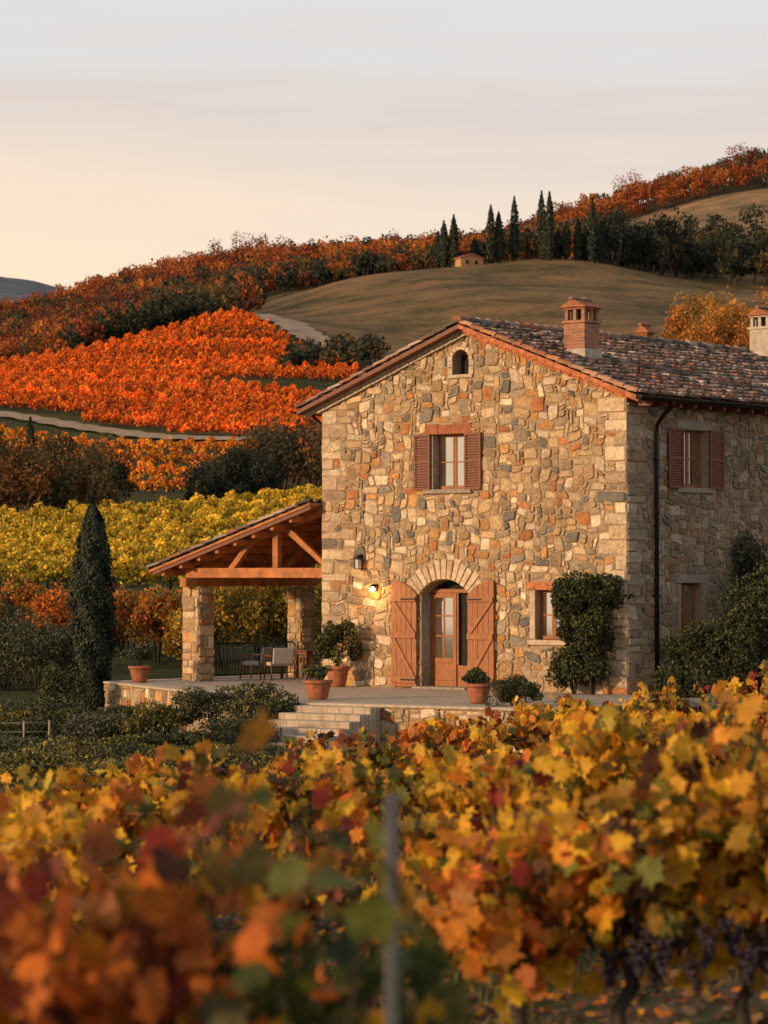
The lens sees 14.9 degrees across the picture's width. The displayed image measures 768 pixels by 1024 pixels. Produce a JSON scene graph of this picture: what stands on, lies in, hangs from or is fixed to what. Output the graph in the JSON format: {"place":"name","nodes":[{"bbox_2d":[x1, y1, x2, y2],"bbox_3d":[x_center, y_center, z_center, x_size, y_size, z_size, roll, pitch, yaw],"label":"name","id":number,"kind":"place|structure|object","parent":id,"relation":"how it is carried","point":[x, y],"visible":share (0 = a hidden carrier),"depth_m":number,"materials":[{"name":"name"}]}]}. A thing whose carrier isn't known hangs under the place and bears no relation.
{"place":"outdoors","nodes":[
{"label":"outdoors","id":0,"kind":"place"},
{"bbox_2d":[0,411,287,439],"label":"dirt track","id":1,"kind":"structure","parent":0,"point":[74,424],"depth_m":336.20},
{"bbox_2d":[255,314,358,348],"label":"dirt track","id":2,"kind":"structure","parent":0,"point":[299,329],"depth_m":443.36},
{"bbox_2d":[0,171,767,1023],"bbox_3d":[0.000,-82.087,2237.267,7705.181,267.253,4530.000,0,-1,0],"label":"ground","id":3,"kind":"structure","parent":0,"point":[398,309],"depth_m":473.80,"materials":[{"name":"brown soil"}]},
{"bbox_2d":[0,593,33,685],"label":"olive shrub","id":4,"kind":"object","parent":3,"relation":"on","point":[5,605],"visible":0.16,"depth_m":89.67,"materials":[{"name":"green plant"}]},
{"bbox_2d":[0,573,44,621],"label":"autumn shrub","id":5,"kind":"object","parent":3,"relation":"on","point":[26,594],"visible":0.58,"depth_m":103.77,"materials":[{"name":"orange plant"}]},
{"bbox_2d":[0,705,54,733],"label":"garden shrub","id":6,"kind":"object","parent":3,"relation":"on","point":[13,715],"visible":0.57,"depth_m":67.82,"materials":[{"name":"green plant"}]},
{"bbox_2d":[0,614,65,690],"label":"olive shrub","id":7,"kind":"object","parent":3,"relation":"on","point":[4,640],"visible":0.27,"depth_m":87.61,"materials":[{"name":"green plant"}]},
{"bbox_2d":[0,607,75,693],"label":"olive shrub","id":8,"kind":"object","parent":3,"relation":"on","point":[40,657],"visible":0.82,"depth_m":85.61,"materials":[{"name":"green plant"}]},
{"bbox_2d":[0,738,78,766],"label":"garden shrub","id":9,"kind":"object","parent":3,"relation":"on","point":[13,744],"visible":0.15,"depth_m":51.94,"materials":[{"name":"green plant"}]},
{"bbox_2d":[0,749,87,785],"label":"garden shrub","id":10,"kind":"object","parent":3,"relation":"on","point":[42,760],"visible":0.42,"depth_m":45.72,"materials":[{"name":"green plant"}]},
{"bbox_2d":[18,583,75,633],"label":"autumn shrub","id":11,"kind":"object","parent":3,"relation":"on","point":[52,609],"visible":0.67,"depth_m":97.66,"materials":[{"name":"orange plant"}]},
{"bbox_2d":[0,695,96,727],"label":"garden shrub","id":12,"kind":"object","parent":3,"relation":"on","point":[43,706],"visible":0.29,"depth_m":69.68,"materials":[{"name":"green plant"}]},
{"bbox_2d":[0,739,124,766],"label":"garden shrub","id":13,"kind":"object","parent":3,"relation":"on","point":[104,755],"visible":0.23,"depth_m":50.81,"materials":[{"name":"green plant"}]},
{"bbox_2d":[38,661,89,705],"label":"garden shrub","id":14,"kind":"object","parent":3,"relation":"on","point":[56,686],"visible":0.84,"depth_m":71.75,"materials":[{"name":"green plant"}]},
{"bbox_2d":[0,706,130,738],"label":"garden shrub","id":15,"kind":"object","parent":3,"relation":"on","point":[34,727],"visible":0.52,"depth_m":65.81,"materials":[{"name":"green plant"}]},
{"bbox_2d":[0,429,138,512],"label":"oak thicket","id":16,"kind":"object","parent":3,"relation":"on","point":[49,474],"visible":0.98,"depth_m":208.33,"materials":[{"name":"green plant"}]},
{"bbox_2d":[66,494,118,711],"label":"cypress tree","id":17,"kind":"object","parent":3,"relation":"on","point":[92,597],"visible":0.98,"depth_m":77.62,"materials":[{"name":"green plant"}]},
{"bbox_2d":[57,712,139,740],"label":"garden shrub","id":18,"kind":"object","parent":3,"relation":"on","point":[101,725],"visible":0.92,"depth_m":64.57,"materials":[{"name":"green plant"}]},
{"bbox_2d":[39,734,192,761],"bbox_3d":[-5.141,4.702,56.893,3.300,0.778,1.455,0,-1,0],"label":"garden shrub","id":19,"kind":"object","parent":3,"relation":"on","point":[83,743],"visible":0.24,"depth_m":57.01,"materials":[{"name":"green plant"}]},
{"bbox_2d":[53,755,181,787],"bbox_3d":[-3.974,4.276,44.988,2.425,1.097,1.294,0,-1,0],"label":"garden shrub","id":20,"kind":"object","parent":3,"relation":"on","point":[91,768],"visible":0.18,"depth_m":44.74,"materials":[{"name":"green plant"}]},
{"bbox_2d":[0,422,251,494],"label":"amber vineyard","id":21,"kind":"object","parent":3,"relation":"on","point":[147,462],"visible":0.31,"depth_m":290.44,"materials":[{"name":"orange plant"}]},
{"bbox_2d":[50,286,212,349],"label":"hedgerow","id":22,"kind":"object","parent":3,"relation":"on","point":[180,309],"visible":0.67,"depth_m":467.23,"materials":[{"name":"green plant"}]},
{"bbox_2d":[78,742,185,759],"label":"garden shrub","id":23,"kind":"object","parent":3,"relation":"on","point":[124,748],"visible":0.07,"depth_m":51.71,"materials":[{"name":"green plant"}]},
{"bbox_2d":[91,704,172,732],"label":"garden shrub","id":24,"kind":"object","parent":3,"relation":"on","point":[126,709],"visible":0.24,"depth_m":67.74,"materials":[{"name":"green plant"}]},
{"bbox_2d":[109,584,157,651],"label":"autumn shrub","id":25,"kind":"object","parent":3,"relation":"on","point":[125,609],"visible":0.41,"depth_m":99.86,"materials":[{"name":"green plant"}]},
{"bbox_2d":[125,583,182,661],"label":"autumn shrub","id":26,"kind":"object","parent":3,"relation":"on","point":[152,608],"visible":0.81,"depth_m":97.59,"materials":[{"name":"orange plant"}]},
{"bbox_2d":[116,700,203,734],"bbox_3d":[-4.879,4.657,63.984,1.915,1.148,1.330,0,-1,0],"label":"garden shrub","id":27,"kind":"object","parent":3,"relation":"on","point":[161,717],"visible":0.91,"depth_m":63.66,"materials":[{"name":"green plant"}]},
{"bbox_2d":[0,483,321,595],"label":"yellow vineyard","id":28,"kind":"object","parent":3,"relation":"on","point":[30,540],"visible":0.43,"depth_m":159.85,"materials":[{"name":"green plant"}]},
{"bbox_2d":[0,306,360,435],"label":"orange vineyard","id":29,"kind":"object","parent":3,"relation":"on","point":[22,379],"visible":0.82,"depth_m":387.90,"materials":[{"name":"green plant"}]},
{"bbox_2d":[159,601,221,662],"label":"mulberry tree","id":30,"kind":"object","parent":3,"relation":"on","point":[173,647],"visible":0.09,"depth_m":96.79,"materials":[{"name":"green plant"}]},
{"bbox_2d":[113,722,273,747],"bbox_3d":[-3.749,4.633,57.965,3.203,0.951,1.379,0,-1,0],"label":"garden shrub","id":31,"kind":"object","parent":3,"relation":"on","point":[188,738],"visible":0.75,"depth_m":57.76,"materials":[{"name":"green plant"}]},
{"bbox_2d":[124,741,278,765],"bbox_3d":[-3.106,4.466,50.938,2.841,0.987,1.244,0,-1,0],"label":"garden shrub","id":32,"kind":"object","parent":3,"relation":"on","point":[227,759],"visible":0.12,"depth_m":50.77,"materials":[{"name":"green plant"}]},
{"bbox_2d":[169,684,248,728],"bbox_3d":[-3.718,4.467,63.504,1.916,1.498,1.351,0,-1,0],"label":"garden shrub","id":33,"kind":"object","parent":3,"relation":"on","point":[200,701],"visible":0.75,"depth_m":63.22,"materials":[{"name":"green plant"}]},
{"bbox_2d":[168,586,271,670],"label":"mulberry tree","id":34,"kind":"object","parent":3,"relation":"on","point":[228,614],"visible":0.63,"depth_m":95.67,"materials":[{"name":"yellow plant"}]},
{"bbox_2d":[179,443,287,500],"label":"olive thicket","id":35,"kind":"object","parent":3,"relation":"on","point":[239,471],"visible":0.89,"depth_m":210.97,"materials":[{"name":"green plant"}]},
{"bbox_2d":[198,711,282,742],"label":"garden shrub","id":36,"kind":"object","parent":3,"relation":"on","point":[239,722],"visible":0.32,"depth_m":58.75,"materials":[{"name":"green plant"}]},
{"bbox_2d":[0,708,483,1023],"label":"grapevine","id":37,"kind":"object","parent":3,"relation":"on","point":[111,964],"visible":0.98,"depth_m":6.68,"materials":[{"name":"orange plant"}]},
{"bbox_2d":[217,742,285,763],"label":"garden shrub","id":38,"kind":"object","parent":3,"relation":"on","point":[273,749],"visible":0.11,"depth_m":52.77,"materials":[{"name":"green plant"}]},
{"bbox_2d":[211,680,298,721],"bbox_3d":[-2.668,4.361,61.802,1.950,1.636,1.033,0,-1,-11],"label":"garden shrub","id":39,"kind":"object","parent":3,"relation":"on","point":[254,695],"visible":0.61,"depth_m":61.77,"materials":[{"name":"green plant"}]},
{"bbox_2d":[223,586,287,660],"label":"mulberry tree","id":40,"kind":"object","parent":3,"relation":"on","point":[275,593],"visible":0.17,"depth_m":97.22,"materials":[{"name":"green plant"}]},
{"bbox_2d":[233,414,321,490],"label":"oak thicket","id":41,"kind":"object","parent":3,"relation":"on","point":[296,453],"visible":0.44,"depth_m":230.11,"materials":[{"name":"green plant"}]},
{"bbox_2d":[251,586,321,647],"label":"mulberry tree","id":42,"kind":"object","parent":3,"relation":"on","point":[278,613],"visible":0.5,"depth_m":96.43,"materials":[{"name":"green plant"}]},
{"bbox_2d":[0,744,598,977],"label":"grapevine","id":43,"kind":"object","parent":3,"relation":"on","point":[507,790],"visible":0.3,"depth_m":15.36,"materials":[{"name":"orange plant"}]},
{"bbox_2d":[276,331,391,367],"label":"hedgerow","id":44,"kind":"object","parent":3,"relation":"on","point":[369,348],"visible":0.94,"depth_m":402.16,"materials":[{"name":"green plant"}]},
{"bbox_2d":[0,688,754,888],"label":"vineyard row","id":45,"kind":"object","parent":3,"relation":"on","point":[606,748],"visible":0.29,"depth_m":18.83,"materials":[{"name":"yellow plant"}]},
{"bbox_2d":[0,146,767,359],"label":"autumn forest","id":46,"kind":"object","parent":3,"relation":"on","point":[34,323],"visible":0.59,"depth_m":701.16,"materials":[{"name":"orange plant"}]},
{"bbox_2d":[0,679,767,840],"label":"vineyard row","id":47,"kind":"object","parent":3,"relation":"on","point":[402,783],"visible":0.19,"depth_m":24.81,"materials":[{"name":"yellow plant"}]},
{"bbox_2d":[10,843,767,1023],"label":"fallen leaves","id":48,"kind":"object","parent":3,"relation":"on","point":[689,1009],"visible":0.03,"depth_m":14.52,"materials":[{"name":"brown plant"}]},
{"bbox_2d":[385,796,398,1023],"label":"trellis post","id":49,"kind":"object","parent":3,"relation":"on","point":[392,868],"visible":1,"depth_m":6.33,"materials":[{"name":"metal"}]},
{"bbox_2d":[246,227,587,300],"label":"crest scrub","id":50,"kind":"object","parent":3,"relation":"on","point":[370,263],"visible":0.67,"depth_m":580.31,"materials":[{"name":"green plant"}]},
{"bbox_2d":[86,141,760,282],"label":"ridge trees","id":51,"kind":"object","parent":3,"relation":"on","point":[290,241],"visible":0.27,"depth_m":869.26,"materials":[{"name":"orange plant"}]},
{"bbox_2d":[103,674,764,754],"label":"stone terrace","id":52,"kind":"structure","parent":3,"relation":"on","point":[378,711],"depth_m":62.42,"materials":[{"name":"beige stone"}]},
{"bbox_2d":[120,642,153,682],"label":"potted plant","id":53,"kind":"object","parent":52,"relation":"on","point":[139,672],"visible":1,"depth_m":73.07,"materials":[{"name":"green plant"}]},
{"bbox_2d":[146,498,321,680],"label":"timber porch","id":54,"kind":"object","parent":52,"relation":"on","point":[282,547],"visible":0.73,"depth_m":74.52,"materials":[{"name":"brown wood"}]},
{"bbox_2d":[214,641,292,675],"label":"iron railing","id":55,"kind":"object","parent":54,"relation":"attached to","point":[247,643],"visible":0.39,"depth_m":76.18,"materials":[{"name":"black metal"}]},
{"bbox_2d":[239,647,272,679],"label":"garden armchair","id":56,"kind":"object","parent":52,"relation":"on","point":[266,651],"visible":0.88,"depth_m":75.73,"materials":[{"name":"brown wood"}]},
{"bbox_2d":[255,698,300,718],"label":"garden shrub","id":57,"kind":"object","parent":52,"relation":"on","point":[286,705],"visible":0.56,"depth_m":60.89,"materials":[{"name":"green plant"}]},
{"bbox_2d":[264,648,294,679],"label":"garden armchair","id":58,"kind":"object","parent":52,"relation":"on","point":[283,656],"visible":1,"depth_m":74.95,"materials":[{"name":"beige fabric"}]},
{"bbox_2d":[280,649,321,678],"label":"garden table","id":59,"kind":"object","parent":52,"relation":"on","point":[305,652],"visible":0.55,"depth_m":76.08,"materials":[{"name":"brown wood"}]},
{"bbox_2d":[301,664,332,699],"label":"potted plant","id":60,"kind":"object","parent":52,"relation":"on","point":[317,689],"visible":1,"depth_m":63.26,"materials":[{"name":"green plant"}]},
{"bbox_2d":[311,618,363,686],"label":"potted plant","id":61,"kind":"object","parent":52,"relation":"on","point":[327,641],"visible":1,"depth_m":70.38,"materials":[{"name":"green plant"}]},
{"bbox_2d":[461,666,491,703],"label":"potted plant","id":62,"kind":"object","parent":52,"relation":"on","point":[478,690],"visible":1,"depth_m":61.31,"materials":[{"name":"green plant"}]},
{"bbox_2d":[481,674,543,705],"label":"shrub","id":63,"kind":"object","parent":52,"relation":"on","point":[509,690],"visible":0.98,"depth_m":60.25,"materials":[{"name":"green plant"}]},
{"bbox_2d":[545,569,635,694],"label":"climbing shrub","id":64,"kind":"object","parent":52,"relation":"on","point":[588,634],"visible":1,"depth_m":65.85,"materials":[{"name":"green plant"}]},
{"bbox_2d":[648,660,706,710],"bbox_3d":[6.454,3.994,64.500,1.163,1.485,1.196,1,-1,-32],"label":"garden shrub","id":65,"kind":"object","parent":52,"relation":"on","point":[683,679],"visible":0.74,"depth_m":64.29,"materials":[{"name":"green plant"}]},
{"bbox_2d":[659,620,734,712],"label":"garden shrub","id":66,"kind":"object","parent":52,"relation":"on","point":[689,650],"visible":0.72,"depth_m":65.96,"materials":[{"name":"green plant"}]},
{"bbox_2d":[438,220,449,267],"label":"cypress tree","id":67,"kind":"object","parent":3,"relation":"on","point":[443,249],"visible":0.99,"depth_m":556.68,"materials":[{"name":"green plant"}]},
{"bbox_2d":[447,214,460,266],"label":"cypress tree","id":68,"kind":"object","parent":3,"relation":"on","point":[453,245],"visible":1,"depth_m":556.71,"materials":[{"name":"green plant"}]},
{"bbox_2d":[452,253,484,266],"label":"farmhouse","id":69,"kind":"object","parent":3,"relation":"on","point":[468,259],"visible":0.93,"depth_m":555.50,"materials":[{"name":"paint"}]},
{"bbox_2d":[485,204,496,262],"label":"cypress tree","id":70,"kind":"object","parent":3,"relation":"on","point":[490,239],"visible":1,"depth_m":557.76,"materials":[{"name":"green plant"}]},
{"bbox_2d":[493,211,504,262],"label":"cypress tree","id":71,"kind":"object","parent":3,"relation":"on","point":[499,235],"visible":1,"depth_m":558.70,"materials":[{"name":"green plant"}]},
{"bbox_2d":[260,691,762,791],"bbox_3d":[2.332,2.528,31.476,7.610,1.968,1.204,0,-1,0],"label":"vineyard row","id":72,"kind":"object","parent":3,"relation":"on","point":[480,737],"visible":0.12,"depth_m":31.26,"materials":[{"name":"yellow plant"}]},
{"bbox_2d":[508,196,520,260],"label":"cypress tree","id":73,"kind":"object","parent":3,"relation":"on","point":[514,220],"visible":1,"depth_m":560.81,"materials":[{"name":"green plant"}]},
{"bbox_2d":[281,692,767,773],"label":"vineyard row","id":74,"kind":"object","parent":3,"relation":"on","point":[454,735],"visible":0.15,"depth_m":37.88,"materials":[{"name":"yellow plant"}]},
{"bbox_2d":[293,296,767,717],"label":"stone farmhouse","id":75,"kind":"object","parent":3,"relation":"on","point":[486,482],"visible":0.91,"depth_m":68.65,"materials":[{"name":"stone"}]},
{"bbox_2d":[423,437,472,493],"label":"upper window stone","id":76,"kind":"structure","parent":75,"relation":"in","point":[435,491],"depth_m":69.34,"materials":[{"name":"beige stone"}]},
{"bbox_2d":[430,589,467,686],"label":"glazed door","id":77,"kind":"structure","parent":75,"relation":"in","point":[444,671],"depth_m":69.69,"materials":[{"name":"brown wood"}]},
{"bbox_2d":[439,434,463,488],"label":"upper window frame","id":78,"kind":"structure","parent":75,"relation":"in","point":[454,461],"depth_m":69.47,"materials":[{"name":"brown wood"}]},
{"bbox_2d":[441,437,463,485],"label":"upper window glass","id":79,"kind":"structure","parent":75,"relation":"in","point":[446,443],"depth_m":69.56,"materials":[{"name":"glass"}]},
{"bbox_2d":[527,590,569,645],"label":"lower window frame","id":80,"kind":"structure","parent":75,"relation":"in","point":[532,593],"depth_m":67.60,"materials":[{"name":"stone"}]},
{"bbox_2d":[541,590,559,639],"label":"lower window frame","id":81,"kind":"structure","parent":75,"relation":"in","point":[553,637],"depth_m":67.58,"materials":[{"name":"brown wood"}]},
{"bbox_2d":[543,593,561,635],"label":"lower window glass","id":82,"kind":"structure","parent":75,"relation":"in","point":[547,606],"depth_m":67.63,"materials":[{"name":"glass"}]},
{"bbox_2d":[681,586,691,634],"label":"side lower window glass","id":83,"kind":"structure","parent":75,"relation":"in","point":[688,588],"depth_m":68.23,"materials":[{"name":"glass"}]},
{"bbox_2d":[681,583,693,635],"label":"side lower window frame","id":84,"kind":"structure","parent":75,"relation":"in","point":[683,612],"depth_m":68.10,"materials":[{"name":"brown wood"}]},
{"bbox_2d":[684,433,697,483],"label":"side upper window glass","id":85,"kind":"structure","parent":75,"relation":"in","point":[693,438],"depth_m":68.45,"materials":[{"name":"glass"}]},
{"bbox_2d":[684,431,699,487],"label":"side upper window frame","id":86,"kind":"structure","parent":75,"relation":"in","point":[687,433],"depth_m":68.29,"materials":[{"name":"brown wood"}]},
{"bbox_2d":[676,420,713,634],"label":"side window stone","id":87,"kind":"structure","parent":75,"relation":"in","point":[687,425],"depth_m":68.11,"materials":[{"name":"grey stone"}]},
{"bbox_2d":[536,190,545,258],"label":"cypress tree","id":88,"kind":"object","parent":3,"relation":"on","point":[540,210],"visible":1,"depth_m":560.96,"materials":[{"name":"green plant"}]},
{"bbox_2d":[543,191,555,260],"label":"cypress tree","id":89,"kind":"object","parent":3,"relation":"on","point":[549,219],"visible":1,"depth_m":556.83,"materials":[{"name":"green plant"}]},
{"bbox_2d":[561,221,571,259],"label":"cypress tree","id":90,"kind":"object","parent":3,"relation":"on","point":[566,242],"visible":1,"depth_m":560.72,"materials":[{"name":"green plant"}]},
{"bbox_2d":[572,218,583,259],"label":"cypress tree","id":91,"kind":"object","parent":3,"relation":"on","point":[578,243],"visible":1,"depth_m":560.76,"materials":[{"name":"green plant"}]},
{"bbox_2d":[399,694,767,1023],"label":"grapevine","id":92,"kind":"object","parent":3,"relation":"on","point":[663,871],"visible":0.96,"depth_m":12.18,"materials":[{"name":"yellow plant"}]},
{"bbox_2d":[599,905,767,995],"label":"grape clusters","id":93,"kind":"object","parent":92,"relation":"attached to","point":[748,962],"visible":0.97,"depth_m":12.07,"materials":[{"name":"purple food"}]},
{"bbox_2d":[411,659,767,754],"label":"vineyard row","id":94,"kind":"object","parent":3,"relation":"on","point":[659,699],"visible":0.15,"depth_m":44.86,"materials":[{"name":"yellow plant"}]},
{"bbox_2d":[586,197,598,262],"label":"cypress tree","id":95,"kind":"object","parent":3,"relation":"on","point":[592,246],"visible":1,"depth_m":558.84,"materials":[{"name":"green plant"}]},
{"bbox_2d":[596,225,605,262],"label":"cypress tree","id":96,"kind":"object","parent":3,"relation":"on","point":[601,249],"visible":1,"depth_m":560.70,"materials":[{"name":"green plant"}]},
{"bbox_2d":[506,671,767,727],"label":"vineyard row","id":97,"kind":"object","parent":3,"relation":"on","point":[747,687],"visible":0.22,"depth_m":51.86,"materials":[{"name":"yellow plant"}]},
{"bbox_2d":[589,203,705,276],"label":"dark grove","id":98,"kind":"object","parent":3,"relation":"on","point":[612,227],"visible":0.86,"depth_m":572.84,"materials":[{"name":"green plant"}]},
{"bbox_2d":[595,221,767,286],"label":"dark grove","id":99,"kind":"object","parent":3,"relation":"on","point":[737,255],"visible":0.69,"depth_m":574.53,"materials":[{"name":"green plant"}]},
{"bbox_2d":[660,285,767,347],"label":"autumn thicket","id":100,"kind":"object","parent":3,"relation":"on","point":[713,320],"visible":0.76,"depth_m":393.24,"materials":[{"name":"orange plant"}]},
{"bbox_2d":[692,573,767,692],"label":"garden shrub","id":101,"kind":"object","parent":3,"relation":"on","point":[750,630],"visible":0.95,"depth_m":65.65,"materials":[{"name":"green plant"}]},
{"bbox_2d":[728,529,767,693],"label":"garden shrub","id":102,"kind":"object","parent":3,"relation":"on","point":[746,547],"visible":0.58,"depth_m":69.22,"materials":[{"name":"green plant"}]},
{"bbox_2d":[748,552,767,640],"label":"garden shrub","id":103,"kind":"object","parent":3,"relation":"on","point":[764,580],"visible":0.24,"depth_m":67.63,"materials":[{"name":"green plant"}]},
{"bbox_2d":[0,0,767,288],"label":"sky","id":104,"kind":"structure","parent":0,"point":[135,132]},
{"bbox_2d":[2,811,766,1023],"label":"grass","id":105,"kind":"structure","parent":0,"point":[582,959],"depth_m":15.84,"materials":[{"name":"green plant"}]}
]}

